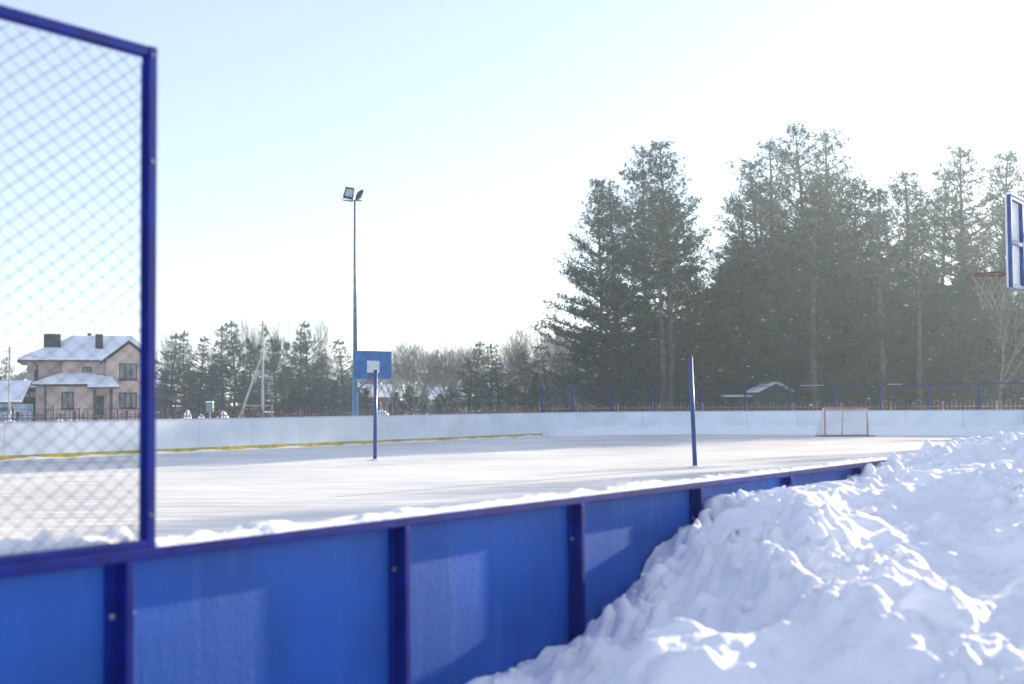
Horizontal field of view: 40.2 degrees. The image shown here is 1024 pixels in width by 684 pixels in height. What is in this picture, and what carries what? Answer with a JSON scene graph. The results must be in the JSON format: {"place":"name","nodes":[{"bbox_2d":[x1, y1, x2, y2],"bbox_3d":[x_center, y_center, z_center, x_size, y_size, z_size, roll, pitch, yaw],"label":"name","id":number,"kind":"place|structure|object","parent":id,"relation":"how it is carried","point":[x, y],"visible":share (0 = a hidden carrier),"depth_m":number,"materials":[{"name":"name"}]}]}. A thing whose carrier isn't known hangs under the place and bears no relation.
{"place":"outdoors","nodes":[
{"label":"outdoors","id":0,"kind":"place"},
{"bbox_2d":[0,434,986,545],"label":"rink ice","id":1,"kind":"structure","parent":0,"point":[216,492],"depth_m":29.87,"materials":[{"name":"ice"}]},
{"bbox_2d":[368,370,380,460],"bbox_3d":[-3.681,1.974,37.264,0.437,2.453,0.384,0,-3,0],"label":"net post","id":2,"kind":"object","parent":1,"relation":"on","point":[375,421],"visible":0.89,"depth_m":37.20,"materials":[{"name":"metal"}]},
{"bbox_2d":[0,459,885,683],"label":"rink board","id":3,"kind":"object","parent":1,"relation":"on","point":[460,597],"visible":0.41,"depth_m":4.70,"materials":[{"name":"paint"}]},
{"bbox_2d":[0,5,156,564],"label":"screen","id":4,"kind":"object","parent":3,"relation":"on","point":[147,347],"visible":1,"depth_m":3.88,"materials":[{"name":"paint"}]},
{"bbox_2d":[0,452,913,555],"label":"rail snow","id":5,"kind":"structure","parent":3,"relation":"on","point":[27,544],"depth_m":4.55,"materials":[{"name":"snow"}]},
{"bbox_2d":[0,410,1023,459],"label":"rink board","id":6,"kind":"object","parent":1,"relation":"on","point":[181,435],"visible":0.88,"depth_m":53.50,"materials":[{"name":"white paint"}]},
{"bbox_2d":[0,435,543,460],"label":"kick plate","id":7,"kind":"object","parent":6,"relation":"attached to","point":[157,452],"visible":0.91,"depth_m":47.14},
{"bbox_2d":[688,356,701,467],"bbox_3d":[4.156,1.611,31.887,0.397,2.590,0.390,1,-3,-36],"label":"net post","id":8,"kind":"object","parent":1,"relation":"on","point":[692,411],"visible":0.89,"depth_m":31.84,"materials":[{"name":"metal"}]},
{"bbox_2d":[541,383,1023,411],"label":"netting fence","id":9,"kind":"object","parent":1,"relation":"on","point":[770,403],"visible":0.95,"depth_m":64.45,"materials":[{"name":"metal"}]},
{"bbox_2d":[550,423,1023,435],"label":"snow drift","id":10,"kind":"object","parent":1,"relation":"on","point":[901,429],"visible":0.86,"depth_m":64.14,"materials":[{"name":"snow"}]},
{"bbox_2d":[815,407,874,436],"bbox_3d":[14.107,3.384,59.352,2.339,1.232,0.960,0,-3,0],"label":"hockey goal","id":11,"kind":"object","parent":1,"relation":"on","point":[823,418],"visible":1,"depth_m":59.38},
{"bbox_2d":[0,0,1023,404],"label":"sky","id":12,"kind":"structure","parent":0,"point":[474,134],"materials":[{"name":"white"}]},
{"bbox_3d":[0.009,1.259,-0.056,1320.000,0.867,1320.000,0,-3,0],"label":"snow ground","id":13,"kind":"structure","parent":0,"visible":0},
{"bbox_2d":[0,380,32,421],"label":"shed","id":14,"kind":"structure","parent":13,"relation":"on","point":[18,388],"depth_m":104.53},
{"bbox_2d":[21,386,43,420],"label":"carport","id":15,"kind":"object","parent":13,"relation":"on","point":[29,400],"visible":0.11,"depth_m":110.18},
{"bbox_2d":[2,406,156,421],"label":"yard fence","id":16,"kind":"object","parent":13,"relation":"on","point":[14,409],"visible":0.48,"depth_m":95.87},
{"bbox_2d":[17,333,157,422],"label":"house","id":17,"kind":"structure","parent":13,"relation":"on","point":[81,372],"depth_m":111.99,"materials":[{"name":"beige paint"}]},
{"bbox_2d":[61,392,74,409],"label":"window","id":18,"kind":"structure","parent":17,"relation":"in","point":[68,398],"depth_m":109.30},
{"bbox_2d":[118,364,137,380],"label":"window","id":19,"kind":"structure","parent":17,"relation":"in","point":[123,372],"depth_m":112.41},
{"bbox_2d":[119,393,136,407],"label":"window","id":20,"kind":"structure","parent":17,"relation":"in","point":[130,398],"depth_m":112.32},
{"bbox_2d":[156,324,185,405],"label":"bare tree","id":21,"kind":"object","parent":13,"relation":"on","point":[168,347],"visible":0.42,"depth_m":141.82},
{"bbox_2d":[156,372,186,418],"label":"spruce tree","id":22,"kind":"object","parent":13,"relation":"on","point":[160,390],"visible":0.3,"depth_m":133.75,"materials":[{"name":"plant"}]},
{"bbox_2d":[159,331,199,417],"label":"pine tree","id":23,"kind":"object","parent":13,"relation":"on","point":[183,398],"visible":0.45,"depth_m":131.83,"materials":[{"name":"green plant"}]},
{"bbox_2d":[156,333,205,418],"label":"pine tree","id":24,"kind":"object","parent":13,"relation":"on","point":[169,381],"visible":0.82,"depth_m":127.74,"materials":[{"name":"green plant"}]},
{"bbox_2d":[177,335,221,417],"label":"pine tree","id":25,"kind":"object","parent":13,"relation":"on","point":[203,339],"visible":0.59,"depth_m":129.85,"materials":[{"name":"green plant"}]},
{"bbox_2d":[188,338,230,386],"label":"bare tree","id":26,"kind":"object","parent":13,"relation":"on","point":[210,360],"visible":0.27,"depth_m":145.49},
{"bbox_2d":[190,366,238,419],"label":"spruce tree","id":27,"kind":"object","parent":13,"relation":"on","point":[210,397],"visible":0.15,"depth_m":136.67,"materials":[{"name":"plant"}]},
{"bbox_2d":[192,325,247,417],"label":"pine tree","id":28,"kind":"object","parent":13,"relation":"on","point":[212,390],"visible":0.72,"depth_m":127.64,"materials":[{"name":"green plant"}]},
{"bbox_2d":[195,320,270,417],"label":"pine tree","id":29,"kind":"object","parent":13,"relation":"on","point":[234,375],"visible":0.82,"depth_m":125.82,"materials":[{"name":"green plant"}]},
{"bbox_2d":[214,320,257,412],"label":"pine tree","id":30,"kind":"object","parent":13,"relation":"on","point":[241,360],"visible":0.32,"depth_m":137.84,"materials":[{"name":"green plant"}]},
{"bbox_2d":[238,321,265,417],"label":"concrete pole","id":31,"kind":"object","parent":13,"relation":"on","point":[262,387],"visible":0.83,"depth_m":117.84,"materials":[{"name":"concrete"}]},
{"bbox_2d":[232,314,272,413],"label":"pine tree","id":32,"kind":"object","parent":13,"relation":"on","point":[259,333],"visible":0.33,"depth_m":140.23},
{"bbox_2d":[236,312,271,401],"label":"pine tree","id":33,"kind":"object","parent":13,"relation":"on","point":[266,365],"visible":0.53,"depth_m":138.25,"materials":[{"name":"green plant"}]},
{"bbox_2d":[237,344,270,417],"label":"pine tree","id":34,"kind":"object","parent":13,"relation":"on","point":[256,386],"visible":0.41,"depth_m":131.90,"materials":[{"name":"green plant"}]},
{"bbox_2d":[0,405,536,421],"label":"picket fence","id":35,"kind":"object","parent":13,"relation":"on","point":[219,415],"visible":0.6,"depth_m":60.49,"materials":[{"name":"metal"}]},
{"bbox_2d":[247,336,305,416],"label":"pine tree","id":36,"kind":"object","parent":13,"relation":"on","point":[282,376],"visible":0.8,"depth_m":129.84,"materials":[{"name":"green plant"}]},
{"bbox_2d":[260,366,313,416],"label":"spruce tree","id":37,"kind":"object","parent":13,"relation":"on","point":[288,400],"visible":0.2,"depth_m":135.42,"materials":[{"name":"plant"}]},
{"bbox_2d":[267,308,311,409],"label":"pine tree","id":38,"kind":"object","parent":13,"relation":"on","point":[287,344],"visible":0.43,"depth_m":134.06,"materials":[{"name":"green plant"}]},
{"bbox_2d":[273,328,323,416],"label":"pine tree","id":39,"kind":"object","parent":13,"relation":"on","point":[299,373],"visible":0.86,"depth_m":127.87,"materials":[{"name":"green plant"}]},
{"bbox_2d":[280,320,335,415],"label":"pine tree","id":40,"kind":"object","parent":13,"relation":"on","point":[312,363],"visible":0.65,"depth_m":129.80,"materials":[{"name":"green plant"}]},
{"bbox_2d":[302,307,337,374],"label":"pine tree","id":41,"kind":"object","parent":13,"relation":"on","point":[320,334],"visible":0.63,"depth_m":139.94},
{"bbox_2d":[301,351,340,415],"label":"pine tree","id":42,"kind":"object","parent":13,"relation":"on","point":[321,385],"visible":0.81,"depth_m":125.85,"materials":[{"name":"green plant"}]},
{"bbox_2d":[317,380,358,415],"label":"spruce tree","id":43,"kind":"object","parent":13,"relation":"on","point":[337,385],"visible":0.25,"depth_m":134.72,"materials":[{"name":"plant"}]},
{"bbox_2d":[310,338,367,415],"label":"pine tree","id":44,"kind":"object","parent":13,"relation":"on","point":[342,378],"visible":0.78,"depth_m":125.78,"materials":[{"name":"green plant"}]},
{"bbox_2d":[342,186,363,415],"bbox_3d":[-6.083,-1.045,53.598,0.840,9.868,0.494,0,-3,0],"label":"floodlight mast","id":45,"kind":"object","parent":13,"relation":"on","point":[348,193],"visible":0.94,"depth_m":53.58,"materials":[{"name":"metal"}]},
{"bbox_2d":[354,350,391,390],"bbox_3d":[-5.286,1.088,52.964,1.355,1.500,1.273,0,-3,0],"label":"basketball backboard","id":46,"kind":"object","parent":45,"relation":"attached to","point":[367,364],"visible":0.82,"depth_m":52.95,"materials":[{"name":"blue paint"}]},
{"bbox_2d":[350,388,380,415],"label":"spruce tree","id":47,"kind":"object","parent":13,"relation":"on","point":[366,401],"visible":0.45,"depth_m":137.63,"materials":[{"name":"plant"}]},
{"bbox_2d":[358,384,405,414],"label":"house","id":48,"kind":"structure","parent":13,"relation":"on","point":[381,404],"depth_m":149.98,"materials":[{"name":"red brick"}]},
{"bbox_2d":[352,341,420,409],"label":"bare tree","id":49,"kind":"object","parent":13,"relation":"on","point":[396,375],"visible":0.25,"depth_m":135.77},
{"bbox_2d":[369,343,420,414],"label":"bare tree","id":50,"kind":"object","parent":13,"relation":"on","point":[395,373],"visible":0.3,"depth_m":111.98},
{"bbox_2d":[0,362,809,409],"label":"woodland","id":51,"kind":"object","parent":13,"relation":"on","point":[23,377],"visible":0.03,"depth_m":317.24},
{"bbox_2d":[387,386,428,414],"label":"spruce tree","id":52,"kind":"object","parent":13,"relation":"on","point":[410,401],"visible":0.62,"depth_m":133.59,"materials":[{"name":"plant"}]},
{"bbox_2d":[382,349,460,414],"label":"bare tree","id":53,"kind":"object","parent":13,"relation":"on","point":[420,382],"visible":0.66,"depth_m":107.83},
{"bbox_2d":[392,334,459,413],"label":"bare tree","id":54,"kind":"object","parent":13,"relation":"on","point":[404,364],"visible":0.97,"depth_m":103.66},
{"bbox_2d":[410,339,463,411],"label":"bare tree","id":55,"kind":"object","parent":13,"relation":"on","point":[439,365],"visible":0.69,"depth_m":107.82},
{"bbox_2d":[424,394,456,413],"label":"spruce tree","id":56,"kind":"object","parent":13,"relation":"on","point":[438,404],"visible":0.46,"depth_m":134.70,"materials":[{"name":"plant"}]},
{"bbox_2d":[431,342,477,408],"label":"bare tree","id":57,"kind":"object","parent":13,"relation":"on","point":[454,363],"visible":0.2,"depth_m":135.56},
{"bbox_2d":[432,346,479,413],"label":"bare tree","id":58,"kind":"object","parent":13,"relation":"on","point":[456,377],"visible":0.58,"depth_m":111.09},
{"bbox_2d":[445,361,507,414],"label":"pine tree","id":59,"kind":"object","parent":13,"relation":"on","point":[469,404],"visible":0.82,"depth_m":105.70,"materials":[{"name":"green plant"}]},
{"bbox_2d":[451,338,503,407],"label":"bare tree","id":60,"kind":"object","parent":13,"relation":"on","point":[468,352],"visible":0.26,"depth_m":131.18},
{"bbox_2d":[459,340,500,413],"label":"pine tree","id":61,"kind":"object","parent":13,"relation":"on","point":[479,345],"visible":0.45,"depth_m":111.98,"materials":[{"name":"green plant"}]},
{"bbox_2d":[462,361,530,413],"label":"pine tree","id":62,"kind":"object","parent":13,"relation":"on","point":[501,398],"visible":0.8,"depth_m":104.81,"materials":[{"name":"green plant"}]},
{"bbox_2d":[472,343,521,413],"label":"pine tree","id":63,"kind":"object","parent":13,"relation":"on","point":[489,372],"visible":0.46,"depth_m":109.80,"materials":[{"name":"green plant"}]},
{"bbox_2d":[465,340,528,408],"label":"bare tree","id":64,"kind":"object","parent":13,"relation":"on","point":[484,365],"visible":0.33,"depth_m":118.08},
{"bbox_2d":[495,328,560,410],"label":"bare tree","id":65,"kind":"object","parent":13,"relation":"on","point":[516,356],"visible":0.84,"depth_m":111.91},
{"bbox_2d":[503,351,560,412],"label":"pine tree","id":66,"kind":"object","parent":13,"relation":"on","point":[528,378],"visible":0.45,"depth_m":111.77,"materials":[{"name":"green plant"}]},
{"bbox_2d":[490,319,578,403],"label":"bare tree","id":67,"kind":"object","parent":13,"relation":"on","point":[520,337],"visible":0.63,"depth_m":112.87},
{"bbox_2d":[515,372,554,412],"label":"spruce tree","id":68,"kind":"object","parent":13,"relation":"on","point":[534,389],"visible":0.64,"depth_m":99.78,"materials":[{"name":"plant"}]},
{"bbox_2d":[504,344,579,412],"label":"pine tree","id":69,"kind":"object","parent":13,"relation":"on","point":[548,383],"visible":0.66,"depth_m":105.80,"materials":[{"name":"green plant"}]},
{"bbox_2d":[530,326,572,409],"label":"bare tree","id":70,"kind":"object","parent":13,"relation":"on","point":[547,343],"visible":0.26,"depth_m":116.93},
{"bbox_2d":[532,351,595,413],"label":"pine tree","id":71,"kind":"object","parent":13,"relation":"on","point":[561,354],"visible":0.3,"depth_m":107.81,"materials":[{"name":"green plant"}]},
{"bbox_2d":[541,341,608,411],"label":"pine tree","id":72,"kind":"object","parent":13,"relation":"on","point":[570,402],"visible":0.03,"depth_m":115.83,"materials":[{"name":"green plant"}]},
{"bbox_2d":[526,178,666,411],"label":"pine tree","id":73,"kind":"object","parent":13,"relation":"on","point":[584,345],"visible":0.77,"depth_m":85.69,"materials":[{"name":"green plant"}]},
{"bbox_2d":[538,178,675,411],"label":"pine tree","id":74,"kind":"object","parent":13,"relation":"on","point":[573,327],"visible":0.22,"depth_m":90.33,"materials":[{"name":"green plant"}]},
{"bbox_2d":[574,348,644,411],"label":"spruce tree","id":75,"kind":"object","parent":13,"relation":"on","point":[590,402],"visible":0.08,"depth_m":109.25,"materials":[{"name":"plant"}]},
{"bbox_2d":[546,279,677,412],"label":"pine tree","id":76,"kind":"object","parent":13,"relation":"on","point":[620,389],"visible":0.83,"depth_m":83.82,"materials":[{"name":"green plant"}]},
{"bbox_2d":[543,145,724,410],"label":"pine tree","id":77,"kind":"object","parent":13,"relation":"on","point":[624,224],"visible":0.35,"depth_m":87.70,"materials":[{"name":"green plant"}]},
{"bbox_2d":[591,299,684,410],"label":"pine tree","id":78,"kind":"object","parent":13,"relation":"on","point":[641,398],"visible":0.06,"depth_m":97.63,"materials":[{"name":"green plant"}]},
{"bbox_2d":[567,140,757,410],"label":"pine tree","id":79,"kind":"object","parent":13,"relation":"on","point":[699,299],"visible":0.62,"depth_m":84.25,"materials":[{"name":"green plant"}]},
{"bbox_2d":[622,187,711,410],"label":"pine tree","id":80,"kind":"object","parent":13,"relation":"on","point":[658,211],"visible":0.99,"depth_m":79.98,"materials":[{"name":"green plant"}]},
{"bbox_2d":[631,198,706,410],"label":"pine tree","id":81,"kind":"object","parent":13,"relation":"on","point":[672,375],"visible":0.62,"depth_m":81.03,"materials":[{"name":"green plant"}]},
{"bbox_2d":[638,256,739,410],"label":"pine tree","id":82,"kind":"object","parent":13,"relation":"on","point":[679,403],"visible":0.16,"depth_m":91.57,"materials":[{"name":"green plant"}]},
{"bbox_2d":[681,331,740,410],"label":"spruce tree","id":83,"kind":"object","parent":13,"relation":"on","point":[735,384],"visible":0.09,"depth_m":98.48,"materials":[{"name":"plant"}]},
{"bbox_2d":[721,395,751,410],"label":"bench shelter","id":84,"kind":"object","parent":13,"relation":"on","point":[738,399],"visible":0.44,"depth_m":82.46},
{"bbox_2d":[466,430,1023,683],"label":"snow bank","id":85,"kind":"structure","parent":13,"relation":"on","point":[946,609],"depth_m":5.31,"materials":[{"name":"snow"}]},
{"bbox_2d":[492,440,1023,683],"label":"snow clods","id":86,"kind":"object","parent":85,"relation":"on","point":[747,605],"visible":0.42,"depth_m":5.81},
{"bbox_2d":[658,231,842,410],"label":"pine tree","id":87,"kind":"object","parent":13,"relation":"on","point":[749,280],"visible":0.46,"depth_m":83.44,"materials":[{"name":"green plant"}]},
{"bbox_2d":[664,135,849,378],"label":"pine tree","id":88,"kind":"object","parent":13,"relation":"on","point":[769,146],"visible":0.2,"depth_m":95.42,"materials":[{"name":"green plant"}]},
{"bbox_2d":[677,157,841,409],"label":"pine tree","id":89,"kind":"object","parent":13,"relation":"on","point":[739,206],"visible":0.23,"depth_m":92.14,"materials":[{"name":"green plant"}]},
{"bbox_2d":[746,381,793,411],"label":"wooden hut","id":90,"kind":"object","parent":13,"relation":"on","point":[773,395],"visible":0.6,"depth_m":79.94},
{"bbox_2d":[539,399,1015,411],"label":"picket fence","id":91,"kind":"object","parent":13,"relation":"on","point":[781,407],"visible":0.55,"depth_m":72.33,"materials":[{"name":"paint"}]},
{"bbox_2d":[692,232,879,410],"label":"pine tree","id":92,"kind":"object","parent":13,"relation":"on","point":[749,376],"visible":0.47,"depth_m":81.26,"materials":[{"name":"green plant"}]},
{"bbox_2d":[707,122,872,406],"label":"pine tree","id":93,"kind":"object","parent":13,"relation":"on","point":[797,156],"visible":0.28,"depth_m":93.16,"materials":[{"name":"green plant"}]},
{"bbox_2d":[764,184,858,409],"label":"pine tree","id":94,"kind":"object","parent":13,"relation":"on","point":[813,257],"visible":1,"depth_m":75.94,"materials":[{"name":"green plant"}]},
{"bbox_2d":[740,208,912,409],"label":"pine tree","id":95,"kind":"object","parent":13,"relation":"on","point":[820,348],"visible":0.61,"depth_m":79.05,"materials":[{"name":"green plant"}]},
{"bbox_2d":[750,127,909,394],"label":"pine tree","id":96,"kind":"object","parent":13,"relation":"on","point":[826,138],"visible":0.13,"depth_m":94.57,"materials":[{"name":"green plant"}]},
{"bbox_2d":[778,175,975,411],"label":"pine tree","id":97,"kind":"object","parent":13,"relation":"on","point":[904,309],"visible":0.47,"depth_m":81.19,"materials":[{"name":"green plant"}]},
{"bbox_2d":[842,187,927,409],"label":"pine tree","id":98,"kind":"object","parent":13,"relation":"on","point":[879,195],"visible":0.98,"depth_m":76.03,"materials":[{"name":"green plant"}]},
{"bbox_2d":[801,209,974,409],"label":"pine tree","id":99,"kind":"object","parent":13,"relation":"on","point":[914,340],"visible":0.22,"depth_m":86.80,"materials":[{"name":"green plant"}]},
{"bbox_2d":[837,170,971,401],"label":"pine tree","id":100,"kind":"object","parent":13,"relation":"on","point":[899,199],"visible":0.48,"depth_m":88.05,"materials":[{"name":"green plant"}]},
{"bbox_2d":[871,208,958,409],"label":"pine tree","id":101,"kind":"object","parent":13,"relation":"on","point":[915,217],"visible":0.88,"depth_m":77.02,"materials":[{"name":"green plant"}]},
{"bbox_2d":[865,258,986,409],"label":"pine tree","id":102,"kind":"object","parent":13,"relation":"on","point":[944,376],"visible":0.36,"depth_m":85.25,"materials":[{"name":"green plant"}]},
{"bbox_2d":[848,144,1023,409],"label":"pine tree","id":103,"kind":"object","parent":13,"relation":"on","point":[969,208],"visible":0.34,"depth_m":89.77,"materials":[{"name":"green plant"}]},
{"bbox_2d":[875,182,1023,401],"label":"pine tree","id":104,"kind":"object","parent":13,"relation":"on","point":[945,197],"visible":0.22,"depth_m":89.33,"materials":[{"name":"green plant"}]},
{"bbox_2d":[910,231,1023,409],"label":"pine tree","id":105,"kind":"object","parent":13,"relation":"on","point":[964,293],"visible":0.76,"depth_m":84.86,"materials":[{"name":"green plant"}]},
{"bbox_2d":[933,230,1023,409],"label":"pine tree","id":106,"kind":"object","parent":13,"relation":"on","point":[1008,352],"visible":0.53,"depth_m":85.61,"materials":[{"name":"green plant"}]},
{"bbox_2d":[945,150,1023,409],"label":"pine tree","id":107,"kind":"object","parent":13,"relation":"on","point":[1006,175],"visible":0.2,"depth_m":92.15,"materials":[{"name":"green plant"}]},
{"bbox_2d":[967,250,1023,409],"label":"birch tree","id":108,"kind":"object","parent":13,"relation":"on","point":[1000,317],"visible":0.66,"depth_m":77.77,"materials":[{"name":"brown plant"}]},
{"bbox_3d":[7.063,0.308,15.817,0.320,3.624,0.320,0,-3,0],"label":"basketball post","id":109,"kind":"object","parent":13,"relation":"on","visible":0},
{"bbox_2d":[971,192,1023,309],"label":"basketball backboard","id":110,"kind":"object","parent":109,"relation":"attached to","point":[1014,232],"visible":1,"depth_m":16.13,"materials":[{"name":"white paint"}]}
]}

